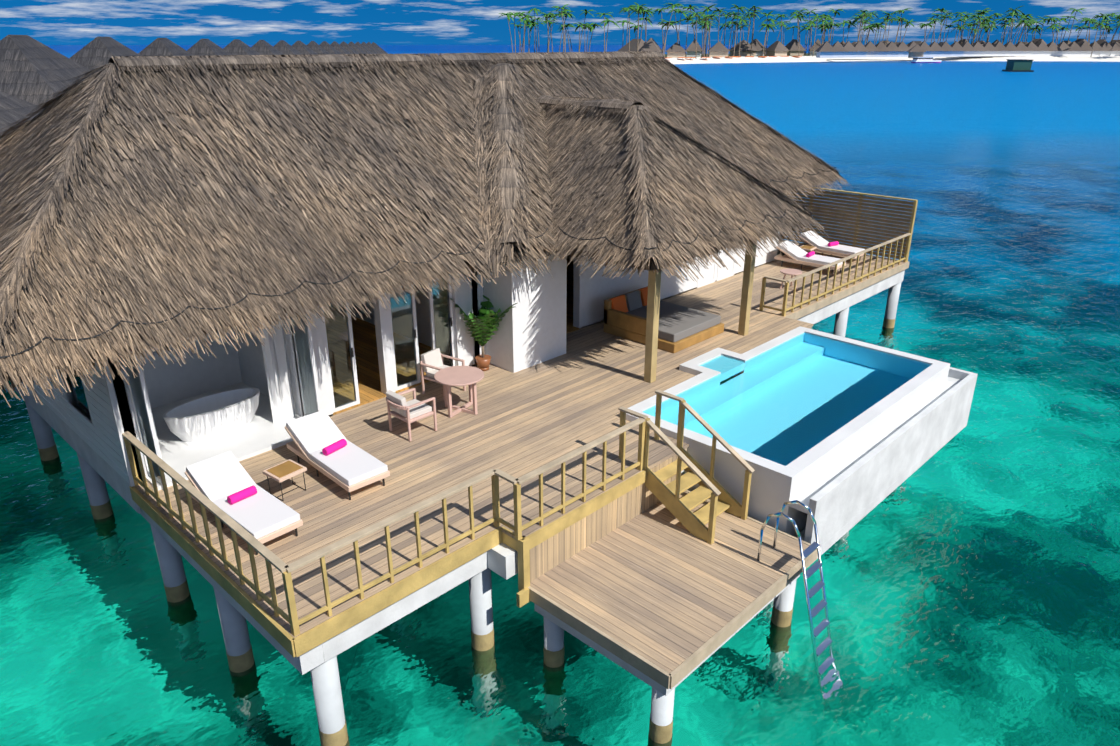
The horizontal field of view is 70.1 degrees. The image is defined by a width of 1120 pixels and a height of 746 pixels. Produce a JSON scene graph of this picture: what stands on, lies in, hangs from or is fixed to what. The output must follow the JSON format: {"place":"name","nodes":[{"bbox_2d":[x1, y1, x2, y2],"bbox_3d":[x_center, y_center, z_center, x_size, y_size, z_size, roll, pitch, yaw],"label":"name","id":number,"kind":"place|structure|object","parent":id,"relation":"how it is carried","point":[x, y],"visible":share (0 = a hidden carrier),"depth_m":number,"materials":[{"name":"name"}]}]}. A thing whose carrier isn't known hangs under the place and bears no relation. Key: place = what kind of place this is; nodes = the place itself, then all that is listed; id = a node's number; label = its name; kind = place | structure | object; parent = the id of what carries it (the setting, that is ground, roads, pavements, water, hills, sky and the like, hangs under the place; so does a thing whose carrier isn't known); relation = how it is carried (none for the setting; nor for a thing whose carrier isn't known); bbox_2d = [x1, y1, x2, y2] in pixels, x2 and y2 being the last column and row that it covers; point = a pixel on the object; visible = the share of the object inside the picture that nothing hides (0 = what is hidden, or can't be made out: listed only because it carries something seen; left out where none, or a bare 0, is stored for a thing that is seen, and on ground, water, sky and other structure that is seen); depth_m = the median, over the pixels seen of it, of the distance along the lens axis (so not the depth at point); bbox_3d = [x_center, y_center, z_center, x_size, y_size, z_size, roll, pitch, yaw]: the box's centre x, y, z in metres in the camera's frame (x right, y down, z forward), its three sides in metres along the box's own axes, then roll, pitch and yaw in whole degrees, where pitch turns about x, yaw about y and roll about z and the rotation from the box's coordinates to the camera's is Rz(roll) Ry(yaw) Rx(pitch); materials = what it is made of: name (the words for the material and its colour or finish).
{"place":"outdoors","nodes":[
{"label":"outdoors","id":0,"kind":"place"},
{"bbox_2d":[13,360,140,512],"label":"exterior wall","id":1,"kind":"structure","parent":0,"point":[96,443],"depth_m":13.30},
{"bbox_2d":[123,290,448,465],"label":"curtains","id":2,"kind":"object","parent":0,"point":[274,350],"visible":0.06,"depth_m":14.17,"materials":[{"name":"white fabric"}]},
{"bbox_2d":[0,166,835,357],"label":"villa roof cords","id":3,"kind":"object","parent":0,"point":[40,341],"visible":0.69,"depth_m":13.00,"materials":[{"name":"brown fabric"}]},
{"bbox_2d":[63,194,784,481],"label":"villa walls","id":4,"kind":"structure","parent":0,"point":[531,331],"depth_m":16.55,"materials":[{"name":"white paint"}]},
{"bbox_2d":[0,60,836,379],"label":"roof thatch","id":5,"kind":"object","parent":4,"relation":"on","point":[480,80],"visible":0.06,"depth_m":14.82,"materials":[{"name":"brown wicker"}]},
{"bbox_2d":[0,173,840,394],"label":"thatch fringe","id":6,"kind":"object","parent":5,"relation":"attached to","point":[12,385],"visible":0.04,"depth_m":13.47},
{"bbox_2d":[0,51,843,348],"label":"villa roof ridge rolls","id":7,"kind":"object","parent":5,"relation":"on","point":[510,199],"visible":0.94,"depth_m":15.66,"materials":[{"name":"brown wicker"}]},
{"bbox_2d":[0,60,847,407],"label":"villa roof strands","id":8,"kind":"object","parent":5,"relation":"attached to","point":[344,204],"visible":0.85,"depth_m":14.30},
{"bbox_2d":[125,249,735,489],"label":"glass doors","id":9,"kind":"structure","parent":4,"relation":"in","point":[303,343],"depth_m":14.67,"materials":[{"name":"clear glass"}]},
{"bbox_2d":[0,45,1119,745],"bbox_3d":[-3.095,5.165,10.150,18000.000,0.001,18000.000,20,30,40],"label":"sea water","id":10,"kind":"structure","parent":0,"point":[972,581],"depth_m":14.07,"materials":[{"name":"teal liquid"}]},
{"bbox_2d":[25,282,900,745],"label":"piles","id":11,"kind":"object","parent":10,"relation":"in","point":[325,678],"visible":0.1,"depth_m":11.86,"materials":[{"name":"white concrete"}]},
{"bbox_2d":[140,270,904,695],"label":"deck concrete beams","id":12,"kind":"structure","parent":11,"relation":"on","point":[500,560],"depth_m":10.93,"materials":[{"name":"white concrete"}]},
{"bbox_2d":[134,439,498,637],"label":"deck","id":13,"kind":"structure","parent":12,"relation":"on","point":[326,509],"depth_m":11.30,"materials":[{"name":"brown wood"}]},
{"bbox_2d":[185,451,302,554],"bbox_3d":[-4.549,1.829,11.428,2.000,0.695,0.720,19,29,39],"label":"lounger","id":14,"kind":"object","parent":13,"relation":"on","point":[228,485],"visible":0.75,"depth_m":11.35,"materials":[{"name":"beige fabric"}]},
{"bbox_2d":[263,459,306,500],"bbox_3d":[-4.191,1.649,12.222,0.440,0.415,0.480,17,28,35],"label":"side table","id":15,"kind":"object","parent":13,"relation":"on","point":[284,471],"visible":0.98,"depth_m":12.12,"materials":[{"name":"beige wood"}]},
{"bbox_2d":[285,410,389,499],"bbox_3d":[-3.582,1.283,12.751,0.720,0.695,2.000,-20,30,-40],"label":"lounger","id":16,"kind":"object","parent":13,"relation":"on","point":[320,442],"visible":1,"depth_m":12.66,"materials":[{"name":"beige fabric"}]},
{"bbox_2d":[146,254,776,490],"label":"villa floors","id":17,"kind":"structure","parent":12,"relation":"on","point":[260,432],"depth_m":15.54,"materials":[{"name":"white wood"}]},
{"bbox_2d":[163,387,259,441],"bbox_3d":[-6.086,0.760,14.092,0.800,0.520,1.700,20,30,40],"label":"bathtub","id":18,"kind":"object","parent":17,"relation":"on","point":[213,415],"visible":1,"depth_m":13.94,"materials":[{"name":"white ceramic"}]},
{"bbox_2d":[330,365,688,539],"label":"deck","id":19,"kind":"structure","parent":12,"relation":"on","point":[516,427],"depth_m":13.85,"materials":[{"name":"brown wood"}]},
{"bbox_2d":[122,418,645,636],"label":"railing","id":20,"kind":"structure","parent":19,"relation":"on","point":[280,565],"depth_m":10.69,"materials":[{"name":"brown wood"}]},
{"bbox_2d":[386,388,436,440],"bbox_3d":[-2.654,0.672,14.083,0.640,0.810,0.699,20,30,40],"label":"chair","id":21,"kind":"object","parent":19,"relation":"on","point":[411,411],"visible":1,"depth_m":13.91,"materials":[{"name":"pink wood"}]},
{"bbox_2d":[420,348,465,400],"bbox_3d":[-2.336,0.000,15.714,0.699,0.810,0.640,14,26,31],"label":"chair","id":22,"kind":"object","parent":19,"relation":"on","point":[431,363],"visible":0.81,"depth_m":15.65,"materials":[{"name":"white fabric"}]},
{"bbox_2d":[434,366,483,417],"bbox_3d":[-1.865,0.370,14.920,0.920,0.730,0.920,20,30,40],"label":"round table","id":23,"kind":"object","parent":19,"relation":"on","point":[449,377],"visible":1,"depth_m":14.79,"materials":[{"name":"pink wood"}]},
{"bbox_2d":[450,295,516,370],"bbox_3d":[-1.495,-0.926,16.549,1.364,1.886,1.180,20,30,40],"label":"potted plant","id":24,"kind":"object","parent":19,"relation":"on","point":[482,328],"visible":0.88,"depth_m":16.59,"materials":[{"name":"green plant"}]},
{"bbox_2d":[129,240,909,688],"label":"deck fascia","id":25,"kind":"structure","parent":12,"relation":"attached to","point":[315,636],"depth_m":10.84,"materials":[{"name":"brown wood"}]},
{"bbox_2d":[530,454,677,581],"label":"deck wall planks","id":26,"kind":"object","parent":12,"relation":"attached to","point":[547,555],"visible":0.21,"depth_m":12.31,"materials":[{"name":"brown wood"}]},
{"bbox_2d":[489,293,812,416],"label":"deck walkway","id":27,"kind":"structure","parent":12,"relation":"on","point":[596,366],"depth_m":17.49,"materials":[{"name":"brown wood"}]},
{"bbox_2d":[604,286,723,352],"bbox_3d":[2.486,-1.365,18.997,2.100,0.832,2.000,20,30,40],"label":"daybed","id":28,"kind":"object","parent":27,"relation":"on","point":[680,327],"visible":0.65,"depth_m":18.72,"materials":[{"name":"brown wood"}]},
{"bbox_2d":[644,241,756,382],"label":"porch posts","id":29,"kind":"object","parent":27,"relation":"on","point":[652,318],"visible":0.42,"depth_m":16.16,"materials":[{"name":"brown wood"}]},
{"bbox_2d":[530,491,808,673],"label":"deck platform","id":30,"kind":"structure","parent":12,"relation":"on","point":[660,585],"depth_m":11.60,"materials":[{"name":"brown wood"}]},
{"bbox_2d":[618,390,754,544],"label":"stairs","id":31,"kind":"structure","parent":30,"relation":"on","point":[722,500],"depth_m":12.96,"materials":[{"name":"brown wood"}]},
{"bbox_2d":[757,500,834,675],"bbox_3d":[3.654,3.589,11.997,1.443,3.317,0.504,20,30,40],"label":"steel ladder","id":32,"kind":"object","parent":30,"relation":"attached to","point":[817,609],"visible":0.79,"depth_m":11.76,"materials":[{"name":"silver metal"}]},
{"bbox_2d":[684,240,905,316],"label":"deck terrace","id":33,"kind":"structure","parent":12,"relation":"on","point":[728,290],"depth_m":22.95,"materials":[{"name":"brown wood"}]},
{"bbox_2d":[780,268,801,290],"bbox_3d":[6.489,-2.624,22.492,0.600,0.503,0.600,20,30,40],"label":"side table","id":34,"kind":"object","parent":33,"relation":"on","point":[791,272],"depth_m":22.37,"materials":[{"name":"pink wood"}]},
{"bbox_2d":[800,245,816,251],"bbox_3d":[7.870,-3.819,25.490,0.440,0.415,0.480,17,28,35],"label":"side table","id":35,"kind":"object","parent":33,"relation":"on","point":[807,248],"visible":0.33,"depth_m":25.35,"materials":[{"name":"beige wood"}]},
{"bbox_2d":[774,240,845,275],"bbox_3d":[7.660,-3.533,24.438,2.000,0.695,0.720,19,29,38],"label":"lounger","id":36,"kind":"object","parent":33,"relation":"on","point":[795,254],"visible":0.92,"depth_m":24.39,"materials":[{"name":"beige fabric"}]},
{"bbox_2d":[798,230,864,260],"bbox_3d":[8.739,-4.069,25.737,0.720,0.695,2.000,-21,30,-41],"label":"lounger","id":37,"kind":"object","parent":33,"relation":"on","point":[821,244],"visible":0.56,"depth_m":25.60,"materials":[{"name":"beige fabric"}]},
{"bbox_2d":[759,233,910,315],"bbox_3d":[8.079,-2.994,22.833,0.728,0.920,7.648,20,30,40],"label":"terrace railing","id":38,"kind":"object","parent":33,"relation":"on","point":[783,310],"depth_m":21.85,"materials":[{"name":"brown wood"}]},
{"bbox_2d":[782,187,917,261],"bbox_3d":[9.105,-5.125,26.653,5.290,1.950,0.140,20,30,40],"label":"privacy screen","id":39,"kind":"object","parent":33,"relation":"on","point":[856,228],"visible":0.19,"depth_m":25.95,"materials":[{"name":"brown wood"}]},
{"bbox_2d":[626,326,977,558],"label":"pool","id":40,"kind":"structure","parent":12,"relation":"in","point":[843,480],"depth_m":14.07,"materials":[{"name":"concrete"}]},
{"bbox_2d":[644,333,930,465],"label":"pool water","id":41,"kind":"structure","parent":40,"relation":"in","point":[788,402],"depth_m":15.58,"materials":[{"name":"teal liquid"}]},
{"bbox_2d":[827,44,925,60],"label":"island jetty","id":42,"kind":"object","parent":10,"relation":"on","point":[917,50],"visible":0.83,"depth_m":392.43,"materials":[{"name":"beige"}]},
{"bbox_2d":[911,57,941,62],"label":"speedboat","id":43,"kind":"object","parent":10,"relation":"on","point":[922,60],"visible":0.83,"depth_m":387.64,"materials":[{"name":"white plastic"}]},
{"bbox_2d":[1002,59,1033,71],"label":"floating platform","id":44,"kind":"structure","parent":10,"relation":"on","point":[1018,65],"depth_m":268.40,"materials":[{"name":"green metal"}]},
{"bbox_2d":[0,0,1119,44],"label":"sky","id":45,"kind":"structure","parent":0,"point":[49,22],"materials":[{"name":"blue"}]},
{"bbox_2d":[485,53,1119,63],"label":"beach","id":46,"kind":"structure","parent":0,"point":[767,59],"depth_m":433.74,"materials":[{"name":"white sand"}]},
{"bbox_2d":[498,2,1119,58],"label":"palm trees","id":47,"kind":"object","parent":46,"relation":"on","point":[862,17],"visible":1,"depth_m":453.88,"materials":[{"name":"green plant"}]},
{"bbox_2d":[618,38,1119,59],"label":"distant huts","id":48,"kind":"object","parent":46,"relation":"on","point":[966,48],"visible":0.85,"depth_m":439.65,"materials":[{"name":"beige"}]},
{"label":"sea floor","id":49,"kind":"structure","parent":0,"visible":0},
{"bbox_2d":[0,91,44,138],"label":"neighbour villa","id":50,"kind":"object","parent":49,"relation":"on","point":[13,109],"depth_m":27.76,"materials":[{"name":"grey wicker"}]},
{"bbox_2d":[0,35,92,107],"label":"neighbour villa","id":51,"kind":"object","parent":49,"relation":"on","point":[34,71],"visible":0.04,"depth_m":32.18,"materials":[{"name":"grey wicker"}]},
{"bbox_2d":[69,36,140,72],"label":"neighbour villa","id":52,"kind":"object","parent":49,"relation":"on","point":[95,51],"visible":0.04,"depth_m":40.01,"materials":[{"name":"grey wicker"}]},
{"bbox_2d":[138,38,193,56],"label":"neighbour villa","id":53,"kind":"object","parent":49,"relation":"on","point":[159,47],"depth_m":47.99,"materials":[{"name":"grey wicker"}]},
{"bbox_2d":[187,39,230,57],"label":"neighbour villa","id":54,"kind":"object","parent":49,"relation":"on","point":[204,47],"visible":0.04,"depth_m":55.75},
{"bbox_2d":[223,39,260,55],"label":"neighbour villa","id":55,"kind":"object","parent":49,"relation":"on","point":[236,47],"depth_m":63.58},
{"bbox_2d":[251,40,285,56],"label":"neighbour villa","id":56,"kind":"object","parent":49,"relation":"on","point":[262,47],"visible":0.02,"depth_m":71.39,"materials":[{"name":"grey wicker"}]},
{"bbox_2d":[273,40,302,55],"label":"neighbour villa","id":57,"kind":"object","parent":49,"relation":"on","point":[284,47],"depth_m":79.19,"materials":[{"name":"grey wicker"}]},
{"bbox_2d":[292,41,316,55],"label":"neighbour villa","id":58,"kind":"object","parent":49,"relation":"on","point":[302,47],"depth_m":87.00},
{"bbox_2d":[307,41,329,53],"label":"neighbour villa","id":59,"kind":"object","parent":49,"relation":"on","point":[315,47],"visible":0.04,"depth_m":94.85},
{"bbox_2d":[320,41,341,53],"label":"neighbour villa","id":60,"kind":"object","parent":49,"relation":"on","point":[328,47],"visible":0.02,"depth_m":102.67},
{"bbox_2d":[330,41,350,53],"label":"neighbour villa","id":61,"kind":"object","parent":49,"relation":"on","point":[338,47],"visible":0.04,"depth_m":110.50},
{"bbox_2d":[340,41,358,53],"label":"neighbour villa","id":62,"kind":"object","parent":49,"relation":"on","point":[347,47],"visible":0.02,"depth_m":118.30,"materials":[{"name":"grey wicker"}]},
{"bbox_2d":[348,42,366,53],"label":"neighbour villa","id":63,"kind":"object","parent":49,"relation":"on","point":[356,48],"visible":0.04,"depth_m":126.09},
{"bbox_2d":[355,42,372,53],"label":"neighbour villa","id":64,"kind":"object","parent":49,"relation":"on","point":[362,47],"depth_m":133.56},
{"bbox_2d":[361,42,377,53],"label":"neighbour villa","id":65,"kind":"object","parent":49,"relation":"on","point":[368,47],"depth_m":140.87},
{"bbox_2d":[367,42,382,53],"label":"neighbour villa","id":66,"kind":"object","parent":49,"relation":"on","point":[373,47],"visible":0.04,"depth_m":148.29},
{"bbox_2d":[372,42,387,53],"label":"neighbour villa","id":67,"kind":"object","parent":49,"relation":"on","point":[379,48],"visible":0.06,"depth_m":155.56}
]}

